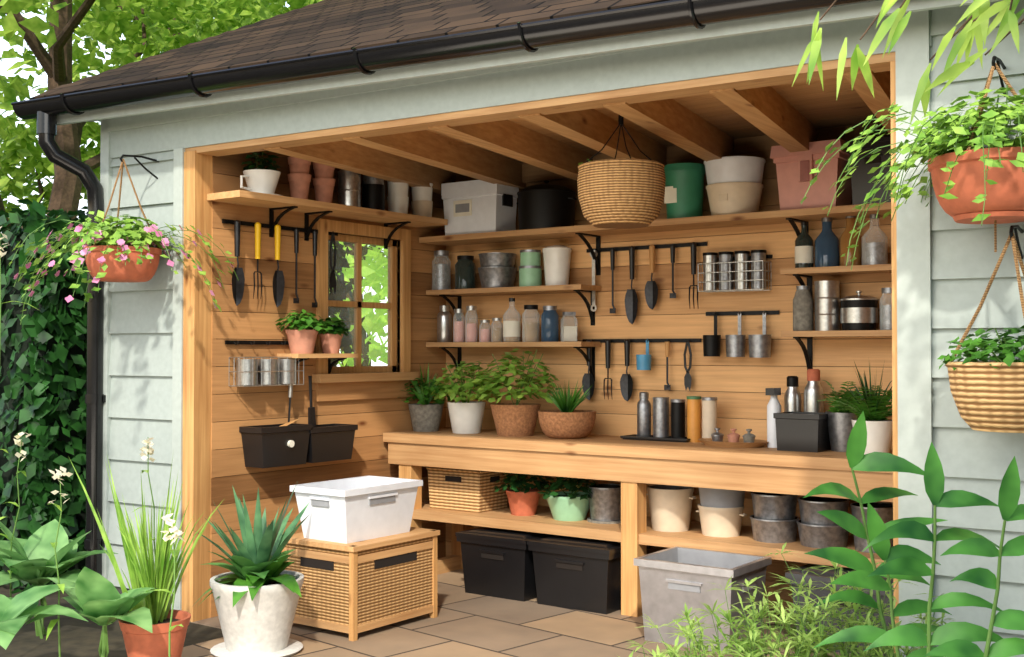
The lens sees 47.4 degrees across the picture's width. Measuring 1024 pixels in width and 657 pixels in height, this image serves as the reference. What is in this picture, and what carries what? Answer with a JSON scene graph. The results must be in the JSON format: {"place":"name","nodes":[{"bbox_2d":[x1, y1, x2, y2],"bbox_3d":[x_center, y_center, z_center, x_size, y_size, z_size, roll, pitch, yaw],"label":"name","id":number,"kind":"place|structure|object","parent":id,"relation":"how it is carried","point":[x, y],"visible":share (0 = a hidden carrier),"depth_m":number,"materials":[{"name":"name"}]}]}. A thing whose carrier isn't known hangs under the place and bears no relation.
{"place":"outdoors","nodes":[
{"label":"outdoors","id":0,"kind":"place"},
{"bbox_2d":[0,584,222,656],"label":"ground","id":1,"kind":"structure","parent":0,"point":[79,638],"depth_m":5.78,"materials":[{"name":"stone"}]},
{"bbox_2d":[0,519,156,656],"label":"hosta plant","id":2,"kind":"object","parent":1,"relation":"on","point":[96,598],"visible":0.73,"depth_m":4.95,"materials":[{"name":"green plant"}]},
{"bbox_2d":[0,226,224,656],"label":"flowering plant","id":3,"kind":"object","parent":1,"relation":"on","point":[167,519],"depth_m":5.20,"materials":[{"name":"green plant"}]},
{"bbox_2d":[0,0,284,231],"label":"tree","id":4,"kind":"object","parent":1,"relation":"on","point":[55,59],"visible":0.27,"depth_m":12.90,"materials":[{"name":"green plant"}]},
{"bbox_2d":[0,0,321,218],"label":"tree","id":5,"kind":"object","parent":1,"relation":"on","point":[20,88],"visible":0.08,"depth_m":14.07,"materials":[{"name":"green plant"}]},
{"bbox_2d":[0,199,352,593],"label":"ivy","id":6,"kind":"object","parent":1,"relation":"on","point":[43,357],"visible":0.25,"depth_m":6.94,"materials":[{"name":"green plant"}]},
{"bbox_2d":[191,0,387,365],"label":"tree","id":7,"kind":"object","parent":1,"relation":"on","point":[263,12],"visible":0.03,"depth_m":12.96,"materials":[{"name":"green plant"}]},
{"bbox_2d":[329,242,387,366],"bbox_3d":[-1.385,0.081,12.456,5.979,3.431,3.063,0,-1,-15],"label":"tree","id":8,"kind":"object","parent":1,"relation":"on","point":[375,274],"visible":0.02,"depth_m":11.46,"materials":[{"name":"green plant"}]},
{"bbox_2d":[11,0,1023,656],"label":"garden shed","id":9,"kind":"structure","parent":1,"relation":"on","point":[521,94],"depth_m":6.16,"materials":[{"name":"brown wood"}]},
{"bbox_2d":[9,154,237,324],"bbox_3d":[-2.052,-0.470,6.117,1.213,0.914,1.152,-1,-1,33],"label":"hanging flower pot","id":10,"kind":"object","parent":9,"relation":"attached to","point":[115,252],"visible":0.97,"depth_m":5.97,"materials":[{"name":"ceramic"}]},
{"bbox_2d":[229,357,303,386],"bbox_3d":[-1.353,0.236,6.442,0.125,0.160,0.440,-1,-1,36],"label":"spice rack","id":11,"kind":"object","parent":9,"relation":"attached to","point":[255,372],"visible":0.96,"depth_m":6.39,"materials":[{"name":"metal"}]},
{"bbox_2d":[222,219,337,235],"bbox_3d":[-1.288,-0.569,6.605,0.051,0.026,0.870,-1,-1,36],"label":"tool rack","id":12,"kind":"object","parent":9,"relation":"attached to","point":[228,221],"visible":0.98,"depth_m":6.53,"materials":[{"name":"black metal"}]},
{"bbox_2d":[232,220,244,305],"bbox_3d":[-1.484,-0.354,6.295,0.036,0.467,0.091,-1,-1,36],"label":"garden trowel","id":13,"kind":"object","parent":12,"relation":"hanging from","point":[238,284],"visible":1,"depth_m":6.29,"materials":[{"name":"black plastic"}]},
{"bbox_2d":[273,224,284,306],"bbox_3d":[-1.313,-0.350,6.530,0.036,0.467,0.091,-1,-1,36],"label":"garden trowel","id":14,"kind":"object","parent":12,"relation":"hanging from","point":[278,284],"visible":1,"depth_m":6.53,"materials":[{"name":"metal"}]},
{"bbox_2d":[239,376,357,467],"bbox_3d":[-1.198,0.514,6.605,0.188,0.491,0.743,-1,-1,36],"label":"storage bin","id":15,"kind":"object","parent":9,"relation":"attached to","point":[289,443],"visible":1,"depth_m":6.50,"materials":[{"name":"black plastic"}]},
{"bbox_2d":[277,353,357,373],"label":"shelf wall","id":16,"kind":"structure","parent":9,"relation":"attached to","point":[338,357],"depth_m":6.69,"materials":[{"name":"brown wood"}]},
{"bbox_2d":[275,309,325,353],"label":"potted plant","id":17,"kind":"object","parent":16,"relation":"on","point":[301,341],"visible":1,"depth_m":6.54,"materials":[{"name":"green plant"}]},
{"bbox_2d":[317,317,350,353],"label":"potted plant","id":18,"kind":"object","parent":16,"relation":"on","point":[331,341],"visible":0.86,"depth_m":6.74,"materials":[{"name":"green plant"}]},
{"bbox_2d":[207,190,447,248],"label":"shelf wall","id":19,"kind":"structure","parent":9,"relation":"attached to","point":[272,203],"depth_m":6.64,"materials":[{"name":"brown wood"}]},
{"bbox_2d":[240,151,282,195],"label":"potted plant","id":20,"kind":"object","parent":19,"relation":"on","point":[262,179],"visible":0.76,"depth_m":6.27,"materials":[{"name":"green plant"}]},
{"bbox_2d":[287,156,310,199],"bbox_3d":[-1.196,-0.834,6.559,0.135,0.251,0.135,-1,-1,36],"label":"flower pot","id":21,"kind":"object","parent":19,"relation":"on","point":[299,178],"visible":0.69,"depth_m":6.51,"materials":[{"name":"ceramic"}]},
{"bbox_2d":[312,162,334,202],"bbox_3d":[-1.083,-0.830,6.713,0.132,0.247,0.132,-1,-1,36],"label":"flower pot","id":22,"kind":"object","parent":19,"relation":"on","point":[323,182],"visible":0.75,"depth_m":6.67,"materials":[{"name":"ceramic"}]},
{"bbox_2d":[338,169,360,206],"bbox_3d":[-0.960,-0.836,6.883,0.141,0.265,0.141,-1,-1,36],"label":"metal canister","id":23,"kind":"object","parent":19,"relation":"on","point":[349,188],"visible":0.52,"depth_m":6.83,"materials":[{"name":"metal"}]},
{"bbox_2d":[362,175,384,210],"bbox_3d":[-0.838,-0.850,7.050,0.136,0.301,0.136,-1,-1,36],"label":"metal canister","id":24,"kind":"object","parent":19,"relation":"on","point":[373,192],"visible":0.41,"depth_m":6.99,"materials":[{"name":"black metal"}]},
{"bbox_2d":[387,181,408,213],"bbox_3d":[-0.707,-0.815,7.229,0.140,0.237,0.140,-1,-1,36],"label":"ceramic jar","id":25,"kind":"object","parent":19,"relation":"on","point":[397,199],"visible":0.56,"depth_m":7.17,"materials":[{"name":"white ceramic"}]},
{"bbox_2d":[411,183,432,216],"bbox_3d":[-0.572,-0.806,7.413,0.143,0.226,0.143,-1,-1,36],"label":"ceramic jar","id":26,"kind":"object","parent":19,"relation":"on","point":[421,203],"visible":0.64,"depth_m":7.36,"materials":[{"name":"beige ceramic"}]},
{"bbox_2d":[312,219,418,400],"bbox_3d":[-0.923,-0.102,7.166,0.170,1.070,0.870,-1,-1,36],"label":"window","id":27,"kind":"structure","parent":9,"relation":"in","point":[355,382],"depth_m":7.18,"materials":[{"name":"brown wood"}]},
{"bbox_2d":[426,284,601,325],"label":"shelf wall","id":28,"kind":"structure","parent":9,"relation":"attached to","point":[577,288],"depth_m":7.21,"materials":[{"name":"brown wood"}]},
{"bbox_2d":[432,250,450,289],"bbox_3d":[-0.465,-0.379,7.679,0.125,0.263,0.125,-1,-1,36],"label":"bottle","id":29,"kind":"object","parent":28,"relation":"on","point":[441,277],"visible":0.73,"depth_m":7.63,"materials":[{"name":"grey metal"}]},
{"bbox_2d":[455,255,475,288],"bbox_3d":[-0.302,-0.360,7.560,0.136,0.220,0.136,-1,-1,36],"label":"glass jar","id":30,"kind":"object","parent":28,"relation":"on","point":[465,271],"visible":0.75,"depth_m":7.51,"materials":[{"name":"green"}]},
{"bbox_2d":[478,267,516,287],"bbox_3d":[-0.092,-0.319,7.407,0.254,0.131,0.251,-1,-1,36],"label":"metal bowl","id":31,"kind":"object","parent":28,"relation":"on","point":[492,277],"visible":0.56,"depth_m":7.31,"materials":[{"name":"metal"}]},
{"bbox_2d":[479,252,515,266],"bbox_3d":[-0.092,-0.391,7.408,0.241,0.165,0.239,-1,-1,36],"label":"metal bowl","id":32,"kind":"object","parent":31,"relation":"on","point":[497,259],"visible":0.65,"depth_m":7.31,"materials":[{"name":"metal"}]},
{"bbox_2d":[542,245,571,285],"bbox_3d":[0.276,-0.383,7.139,0.180,0.250,0.178,-1,-1,36],"label":"cup","id":33,"kind":"object","parent":28,"relation":"on","point":[556,258],"visible":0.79,"depth_m":7.07,"materials":[{"name":"white ceramic"}]},
{"bbox_2d":[426,342,601,380],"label":"shelf wall","id":34,"kind":"structure","parent":9,"relation":"attached to","point":[460,345],"depth_m":7.17,"materials":[{"name":"brown wood"}]},
{"bbox_2d":[437,305,451,341],"bbox_3d":[-0.443,-0.031,7.657,0.099,0.246,0.099,-1,-1,36],"label":"metal bottle","id":35,"kind":"object","parent":34,"relation":"on","point":[444,324],"visible":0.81,"depth_m":7.62,"materials":[{"name":"metal"}]},
{"bbox_2d":[541,306,558,341],"bbox_3d":[0.234,-0.028,7.164,0.111,0.221,0.111,-1,-1,36],"label":"glass jar","id":36,"kind":"object","parent":34,"relation":"on","point":[549,324],"visible":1,"depth_m":7.12,"materials":[{"name":"blue glass"}]},
{"bbox_2d":[577,114,665,228],"bbox_3d":[0.508,-0.778,5.432,0.410,0.603,0.410,-1,-1,36],"label":"hanging basket","id":37,"kind":"object","parent":9,"relation":"hanging from","point":[614,193],"visible":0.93,"depth_m":5.27,"materials":[{"name":"beige wicker"}]},
{"bbox_2d":[587,242,706,252],"bbox_3d":[0.778,-0.478,6.886,0.810,0.026,0.051,-1,-1,36],"label":"tool rack","id":38,"kind":"object","parent":9,"relation":"attached to","point":[647,247],"visible":0.91,"depth_m":6.88,"materials":[{"name":"black metal"}]},
{"bbox_2d":[625,246,637,324],"bbox_3d":[0.711,-0.257,6.904,0.091,0.467,0.036,-1,-1,36],"label":"garden trowel","id":39,"kind":"object","parent":38,"relation":"hanging from","point":[631,302],"visible":1,"depth_m":6.90,"materials":[{"name":"black plastic"}]},
{"bbox_2d":[419,202,890,274],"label":"shelf wall","id":40,"kind":"structure","parent":9,"relation":"attached to","point":[792,217],"depth_m":6.56,"materials":[{"name":"brown wood"}]},
{"bbox_2d":[441,180,518,234],"bbox_3d":[-0.204,-0.761,7.440,0.446,0.336,0.235,-1,-1,36],"label":"storage box","id":41,"kind":"object","parent":40,"relation":"on","point":[476,206],"visible":0.9,"depth_m":7.34,"materials":[{"name":"grey cardboard"}]},
{"bbox_2d":[516,181,576,229],"bbox_3d":[0.212,-0.752,7.150,0.364,0.308,0.360,0,-1,-13],"label":"cooking pot","id":42,"kind":"object","parent":40,"relation":"on","point":[546,205],"visible":0.82,"depth_m":7.00,"materials":[{"name":"black metal"}]},
{"bbox_2d":[664,163,704,218],"bbox_3d":[0.976,-0.764,6.593,0.231,0.311,0.228,-1,-1,36],"label":"canister","id":43,"kind":"object","parent":40,"relation":"on","point":[684,188],"visible":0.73,"depth_m":6.50,"materials":[{"name":"plastic"}]},
{"bbox_2d":[706,182,762,215],"bbox_3d":[1.224,-0.698,6.411,0.312,0.172,0.312,-1,-1,36],"label":"planter bowl","id":44,"kind":"object","parent":40,"relation":"on","point":[732,197],"visible":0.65,"depth_m":6.29,"materials":[{"name":"beige ceramic"}]},
{"bbox_2d":[704,156,764,184],"bbox_3d":[1.224,-0.797,6.412,0.335,0.248,0.335,-1,-1,36],"label":"planter bowl","id":45,"kind":"object","parent":44,"relation":"in","point":[737,169],"visible":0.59,"depth_m":6.28,"materials":[{"name":"beige ceramic"}]},
{"bbox_2d":[770,139,851,209],"bbox_3d":[1.595,-0.788,6.139,0.385,0.343,0.285,-1,-1,36],"label":"storage bin","id":46,"kind":"object","parent":40,"relation":"on","point":[795,177],"visible":0.74,"depth_m":6.03,"materials":[{"name":"pink plastic"}]},
{"bbox_2d":[846,135,890,204],"bbox_3d":[1.877,-0.791,5.936,0.263,0.341,0.266,-1,-1,36],"label":"storage bin","id":47,"kind":"object","parent":40,"relation":"on","point":[861,178],"visible":0.41,"depth_m":5.85,"materials":[{"name":"black plastic"}]},
{"bbox_2d":[698,250,772,291],"bbox_3d":[1.240,-0.320,6.510,0.410,0.222,0.115,-1,-1,36],"label":"spice rack","id":48,"kind":"object","parent":9,"relation":"attached to","point":[726,272],"visible":1,"depth_m":6.47,"materials":[{"name":"metal"}]},
{"bbox_2d":[706,310,778,315],"bbox_3d":[1.278,-0.084,6.514,0.442,0.026,0.051,-1,-1,36],"label":"tool rack","id":49,"kind":"object","parent":9,"relation":"attached to","point":[776,312],"visible":1,"depth_m":6.51,"materials":[{"name":"black metal"}]},
{"bbox_2d":[726,311,745,356],"bbox_3d":[1.238,0.029,6.456,0.108,0.257,0.108,0,-1,2],"label":"hanging metal cup","id":50,"kind":"object","parent":49,"relation":"hanging from","point":[735,345],"visible":1,"depth_m":6.41,"materials":[{"name":"metal"}]},
{"bbox_2d":[748,310,770,357],"bbox_3d":[1.353,0.029,6.364,0.122,0.260,0.122,0,-1,-20],"label":"hanging metal cup","id":51,"kind":"object","parent":49,"relation":"hanging from","point":[759,346],"visible":1,"depth_m":6.31,"materials":[{"name":"metal"}]},
{"bbox_2d":[780,264,891,295],"bbox_3d":[1.976,-0.201,5.899,1.210,0.240,0.234,-1,-1,36],"label":"shelf","id":52,"kind":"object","parent":9,"relation":"attached to","point":[808,273],"depth_m":6.03,"materials":[{"name":"brown wood"}]},
{"bbox_2d":[795,222,813,267],"bbox_3d":[1.555,-0.441,6.208,0.098,0.252,0.097,-1,-1,36],"label":"glass bottle","id":53,"kind":"object","parent":52,"relation":"on","point":[804,252],"visible":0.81,"depth_m":6.17,"materials":[{"name":"grey glass"}]},
{"bbox_2d":[815,217,839,266],"bbox_3d":[1.658,-0.449,6.133,0.126,0.265,0.126,-1,-1,36],"label":"glass bottle","id":54,"kind":"object","parent":52,"relation":"on","point":[827,247],"visible":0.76,"depth_m":6.09,"materials":[{"name":"blue glass"}]},
{"bbox_2d":[840,216,861,265],"bbox_3d":[1.760,-0.457,6.059,0.109,0.277,0.109,-1,-1,36],"label":"glass bottle","id":55,"kind":"object","parent":52,"relation":"on","point":[844,245],"visible":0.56,"depth_m":6.02,"materials":[{"name":"brown glass"}]},
{"bbox_2d":[862,214,887,264],"bbox_3d":[1.861,-0.454,5.985,0.128,0.269,0.128,-1,-1,36],"label":"glass bottle","id":56,"kind":"object","parent":52,"relation":"on","point":[875,253],"visible":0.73,"depth_m":5.94,"materials":[{"name":"clear"}]},
{"bbox_2d":[781,330,891,369],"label":"shelf wall","id":57,"kind":"structure","parent":9,"relation":"attached to","point":[808,336],"depth_m":6.04,"materials":[{"name":"brown wood"}]},
{"bbox_2d":[793,286,813,330],"bbox_3d":[1.549,-0.106,6.206,0.106,0.241,0.106,-1,-1,36],"label":"stoneware jar","id":58,"kind":"object","parent":57,"relation":"on","point":[802,309],"visible":0.86,"depth_m":6.17,"materials":[{"name":"ceramic"}]},
{"bbox_2d":[814,281,839,330],"bbox_3d":[1.656,-0.119,6.128,0.130,0.264,0.130,-1,-1,36],"label":"metal canister","id":59,"kind":"object","parent":57,"relation":"on","point":[827,305],"visible":0.98,"depth_m":6.08,"materials":[{"name":"metal"}]},
{"bbox_2d":[840,291,878,330],"bbox_3d":[1.794,-0.092,6.027,0.194,0.208,0.194,-1,-1,36],"label":"cooking pot","id":60,"kind":"object","parent":57,"relation":"on","point":[858,311],"visible":0.91,"depth_m":5.95,"materials":[{"name":"silver metal"}]},
{"bbox_2d":[800,56,1023,269],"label":"hanging potted plant","id":61,"kind":"object","parent":9,"relation":"attached to","point":[978,182],"visible":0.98,"depth_m":3.69,"materials":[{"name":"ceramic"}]},
{"bbox_2d":[938,225,1023,432],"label":"hanging basket","id":62,"kind":"object","parent":9,"relation":"hanging from","point":[987,395],"visible":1,"depth_m":3.69,"materials":[{"name":"wicker"}]},
{"bbox_2d":[618,542,953,656],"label":"shrub","id":63,"kind":"object","parent":1,"relation":"on","point":[751,643],"visible":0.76,"depth_m":3.75,"materials":[{"name":"green plant"}]},
{"bbox_2d":[792,0,1023,124],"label":"tree","id":64,"kind":"object","parent":1,"relation":"on","point":[978,14],"visible":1,"depth_m":2.62,"materials":[{"name":"green plant"}]},
{"bbox_2d":[803,411,1023,656],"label":"leafy garden plant","id":65,"kind":"object","parent":1,"relation":"on","point":[950,639],"visible":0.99,"depth_m":3.32,"materials":[{"name":"green plant"}]},
{"bbox_2d":[0,1,387,366],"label":"sky","id":66,"kind":"structure","parent":0,"point":[6,64],"depth_m":87.26,"materials":[{"name":"white"}]},
{"bbox_2d":[181,569,850,656],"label":"pavement","id":67,"kind":"structure","parent":0,"point":[462,624],"depth_m":5.82,"materials":[{"name":"beige stone"}]},
{"bbox_2d":[117,482,192,656],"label":"potted plant","id":68,"kind":"object","parent":67,"relation":"on","point":[139,641],"visible":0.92,"depth_m":5.11,"materials":[{"name":"green plant"}]},
{"bbox_2d":[193,485,310,656],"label":"potted plant","id":69,"kind":"object","parent":67,"relation":"on","point":[256,591],"visible":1,"depth_m":5.39,"materials":[{"name":"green plant"}]},
{"bbox_2d":[282,527,439,640],"bbox_3d":[-0.795,1.303,6.101,0.540,0.460,0.660,-1,-1,36],"label":"wicker chest","id":70,"kind":"object","parent":67,"relation":"on","point":[353,589],"visible":0.78,"depth_m":5.87,"materials":[{"name":"brown wood"}]},
{"bbox_2d":[290,475,422,543],"bbox_3d":[-0.803,0.937,6.063,0.388,0.270,0.588,-1,-1,36],"label":"storage tub","id":71,"kind":"object","parent":70,"relation":"on","point":[352,510],"visible":0.98,"depth_m":5.91,"materials":[{"name":"white plastic"}]},
{"bbox_2d":[455,527,552,601],"bbox_3d":[0.008,1.365,6.863,0.508,0.364,0.458,-1,-1,36],"label":"storage bin","id":72,"kind":"object","parent":67,"relation":"on","point":[497,562],"visible":0.66,"depth_m":6.68,"materials":[{"name":"black plastic"}]},
{"bbox_2d":[527,535,650,614],"bbox_3d":[0.437,1.359,6.551,0.538,0.364,0.458,-1,-1,36],"label":"storage bin","id":73,"kind":"object","parent":67,"relation":"on","point":[578,573],"visible":0.71,"depth_m":6.37,"materials":[{"name":"black plastic"}]},
{"bbox_2d":[383,427,892,616],"bbox_3d":[0.856,1.087,6.435,3.640,0.905,0.640,-1,-1,36],"label":"workbench","id":74,"kind":"object","parent":67,"relation":"on","point":[634,467],"visible":0.5,"depth_m":6.25,"materials":[{"name":"brown wood"}]},
{"bbox_2d":[398,363,452,431],"bbox_3d":[-0.547,0.428,7.415,0.371,0.448,0.340,0,-1,-24],"label":"potted plant","id":75,"kind":"object","parent":74,"relation":"on","point":[425,414],"visible":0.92,"depth_m":7.35,"materials":[{"name":"green plant"}]},
{"bbox_2d":[431,361,500,433],"bbox_3d":[-0.292,0.425,7.268,0.428,0.450,0.434,-1,-1,36],"label":"potted plant","id":76,"kind":"object","parent":74,"relation":"on","point":[466,414],"visible":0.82,"depth_m":7.18,"materials":[{"name":"green plant"}]},
{"bbox_2d":[426,467,508,512],"bbox_3d":[-0.270,0.986,7.246,0.436,0.257,0.324,-1,-1,36],"label":"wicker basket","id":77,"kind":"object","parent":74,"relation":"on","point":[465,490],"visible":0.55,"depth_m":7.12,"materials":[{"name":"beige wicker"}]},
{"bbox_2d":[470,348,560,436],"bbox_3d":[0.034,0.383,7.055,0.559,0.526,0.542,-1,-1,36],"label":"potted plant","id":78,"kind":"object","parent":74,"relation":"on","point":[517,419],"visible":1,"depth_m":6.94,"materials":[{"name":"green plant"}]},
{"bbox_2d":[494,472,552,515],"bbox_3d":[0.065,0.973,6.965,0.356,0.273,0.358,1,-1,-32],"label":"potted plant","id":79,"kind":"object","parent":74,"relation":"on","point":[523,500],"visible":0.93,"depth_m":6.89,"materials":[{"name":"green plant"}]},
{"bbox_2d":[538,381,595,438],"bbox_3d":[0.324,0.465,6.860,0.341,0.354,0.338,-1,-1,36],"label":"potted plant","id":80,"kind":"object","parent":74,"relation":"on","point":[566,420],"visible":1,"depth_m":6.75,"materials":[{"name":"green plant"}]},
{"bbox_2d":[538,477,598,520],"bbox_3d":[0.332,0.974,6.758,0.383,0.263,0.385,-1,-1,36],"label":"potted plant","id":81,"kind":"object","parent":74,"relation":"on","point":[572,504],"visible":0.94,"depth_m":6.68,"materials":[{"name":"green plant"}]},
{"bbox_2d":[587,484,620,523],"bbox_3d":[0.545,1.004,6.688,0.229,0.200,0.227,-1,-1,36],"label":"metal pot","id":82,"kind":"object","parent":74,"relation":"on","point":[605,504],"visible":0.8,"depth_m":6.60,"materials":[{"name":"metal"}]},
{"bbox_2d":[620,434,689,442],"bbox_3d":[0.847,0.628,6.673,0.428,0.020,0.168,-1,-1,36],"label":"seed tray","id":83,"kind":"object","parent":74,"relation":"on","point":[648,438],"visible":0.79,"depth_m":6.63,"materials":[{"name":"black plastic"}]},
{"bbox_2d":[637,392,650,435],"bbox_3d":[0.763,0.493,6.737,0.081,0.253,0.081,-1,-1,36],"label":"bottle","id":84,"kind":"object","parent":83,"relation":"on","point":[643,416],"visible":1,"depth_m":6.71,"materials":[{"name":"metal"}]},
{"bbox_2d":[653,397,668,436],"bbox_3d":[0.853,0.505,6.671,0.096,0.227,0.096,-1,-1,36],"label":"canister","id":85,"kind":"object","parent":83,"relation":"on","point":[660,416],"visible":1,"depth_m":6.63,"materials":[{"name":"metal"}]},
{"bbox_2d":[671,399,684,437],"bbox_3d":[0.941,0.508,6.607,0.083,0.218,0.083,-1,-1,36],"label":"canister","id":86,"kind":"object","parent":83,"relation":"on","point":[677,418],"visible":1,"depth_m":6.57,"materials":[{"name":"black metal"}]},
{"bbox_2d":[646,484,695,531],"bbox_3d":[0.868,0.983,6.380,0.254,0.231,0.254,0,-1,-2],"label":"plastic bucket","id":87,"kind":"object","parent":74,"relation":"on","point":[670,506],"visible":0.92,"depth_m":6.28,"materials":[{"name":"beige plastic"}]},
{"bbox_2d":[687,396,700,441],"bbox_3d":[1.022,0.507,6.548,0.083,0.257,0.083,-1,-1,36],"label":"canister","id":88,"kind":"object","parent":74,"relation":"on","point":[693,418],"visible":1,"depth_m":6.51,"materials":[{"name":"orange metal"}]},
{"bbox_2d":[702,397,716,437],"bbox_3d":[1.096,0.507,6.469,0.087,0.255,0.087,-1,-1,36],"label":"canister","id":89,"kind":"object","parent":74,"relation":"on","point":[709,414],"visible":0.8,"depth_m":6.43,"materials":[{"name":"beige plastic"}]},
{"bbox_2d":[696,503,746,536],"bbox_3d":[1.112,1.017,6.201,0.243,0.156,0.243,0,-1,-3],"label":"plastic bucket","id":90,"kind":"object","parent":74,"relation":"on","point":[721,522],"visible":0.84,"depth_m":6.11,"materials":[{"name":"beige plastic"}]},
{"bbox_2d":[699,487,744,507],"bbox_3d":[1.117,0.882,6.199,0.263,0.175,0.263,0,-1,-1],"label":"plastic bucket","id":91,"kind":"object","parent":90,"relation":"on","point":[717,498],"visible":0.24,"depth_m":6.10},
{"bbox_2d":[698,428,767,447],"bbox_3d":[1.192,0.584,6.274,0.404,0.094,0.283,-1,-1,36],"label":"wooden tray","id":92,"kind":"object","parent":74,"relation":"on","point":[735,440],"visible":1,"depth_m":6.22,"materials":[{"name":"brown wood"}]},
{"bbox_2d":[765,388,780,447],"bbox_3d":[1.384,0.472,6.174,0.074,0.314,0.091,-1,-1,36],"label":"spray bottle","id":93,"kind":"object","parent":74,"relation":"on","point":[774,405],"visible":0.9,"depth_m":6.15,"materials":[{"name":"white plastic"}]},
{"bbox_2d":[750,515,798,542],"bbox_3d":[1.356,1.033,6.022,0.251,0.118,0.251,-1,-1,36],"label":"metal bucket","id":94,"kind":"object","parent":74,"relation":"on","point":[774,531],"visible":0.86,"depth_m":5.92,"materials":[{"name":"metal"}]},
{"bbox_2d":[751,492,797,519],"bbox_3d":[1.357,0.921,6.024,0.240,0.142,0.241,-1,-1,36],"label":"metal bucket","id":95,"kind":"object","parent":94,"relation":"on","point":[771,506],"visible":0.7,"depth_m":5.93,"materials":[{"name":"metal"}]},
{"bbox_2d":[784,376,800,411],"bbox_3d":[1.496,0.442,6.216,0.091,0.377,0.091,-1,-1,36],"label":"vacuum flask","id":96,"kind":"object","parent":74,"relation":"on","point":[792,398],"visible":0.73,"depth_m":6.19,"materials":[{"name":"metal"}]},
{"bbox_2d":[773,411,830,452],"bbox_3d":[1.503,0.530,5.999,0.244,0.192,0.212,-1,-1,36],"label":"storage bin","id":97,"kind":"object","parent":74,"relation":"on","point":[802,431],"visible":0.92,"depth_m":5.92,"materials":[{"name":"black plastic"}]},
{"bbox_2d":[804,369,823,411],"bbox_3d":[1.591,0.421,6.147,0.100,0.415,0.100,-1,-1,36],"label":"vacuum flask","id":98,"kind":"object","parent":74,"relation":"on","point":[813,390],"visible":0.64,"depth_m":6.12,"materials":[{"name":"metal"}]},
{"bbox_2d":[797,519,848,547],"bbox_3d":[1.568,1.031,5.868,0.265,0.115,0.265,-1,-1,36],"label":"metal bucket","id":99,"kind":"object","parent":74,"relation":"on","point":[816,536],"visible":0.76,"depth_m":5.76,"materials":[{"name":"metal"}]},
{"bbox_2d":[798,496,849,525],"bbox_3d":[1.568,0.924,5.870,0.255,0.130,0.255,-1,-1,36],"label":"metal bucket","id":100,"kind":"object","parent":99,"relation":"on","point":[810,507],"visible":0.81,"depth_m":5.79,"materials":[{"name":"metal"}]},
{"bbox_2d":[815,361,892,453],"bbox_3d":[1.760,0.375,5.690,0.573,0.490,0.461,-1,-1,36],"label":"potted plant","id":101,"kind":"object","parent":74,"relation":"on","point":[879,424],"visible":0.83,"depth_m":5.62,"materials":[{"name":"green plant"}]},
{"bbox_2d":[821,380,891,451],"bbox_3d":[1.785,0.444,5.927,0.403,0.362,0.442,0,-1,-1],"label":"potted plant","id":102,"kind":"object","parent":74,"relation":"on","point":[840,427],"visible":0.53,"depth_m":5.90,"materials":[{"name":"green plant"}]},
{"bbox_2d":[850,502,892,552],"bbox_3d":[1.778,0.976,5.716,0.229,0.220,0.229,-1,-1,36],"label":"metal pot","id":103,"kind":"object","parent":74,"relation":"on","point":[884,511],"visible":0.4,"depth_m":5.66,"materials":[{"name":"metal"}]},
{"bbox_2d":[634,546,771,652],"bbox_3d":[0.938,1.326,5.728,0.532,0.400,0.432,-1,-1,36],"label":"storage bin","id":104,"kind":"object","parent":67,"relation":"on","point":[674,580],"visible":0.91,"depth_m":5.61,"materials":[{"name":"grey plastic"}]},
{"bbox_2d":[785,563,893,656],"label":"metal bucket","id":105,"kind":"object","parent":67,"relation":"on","point":[797,573],"visible":0.21,"depth_m":5.51,"materials":[{"name":"grey metal"}]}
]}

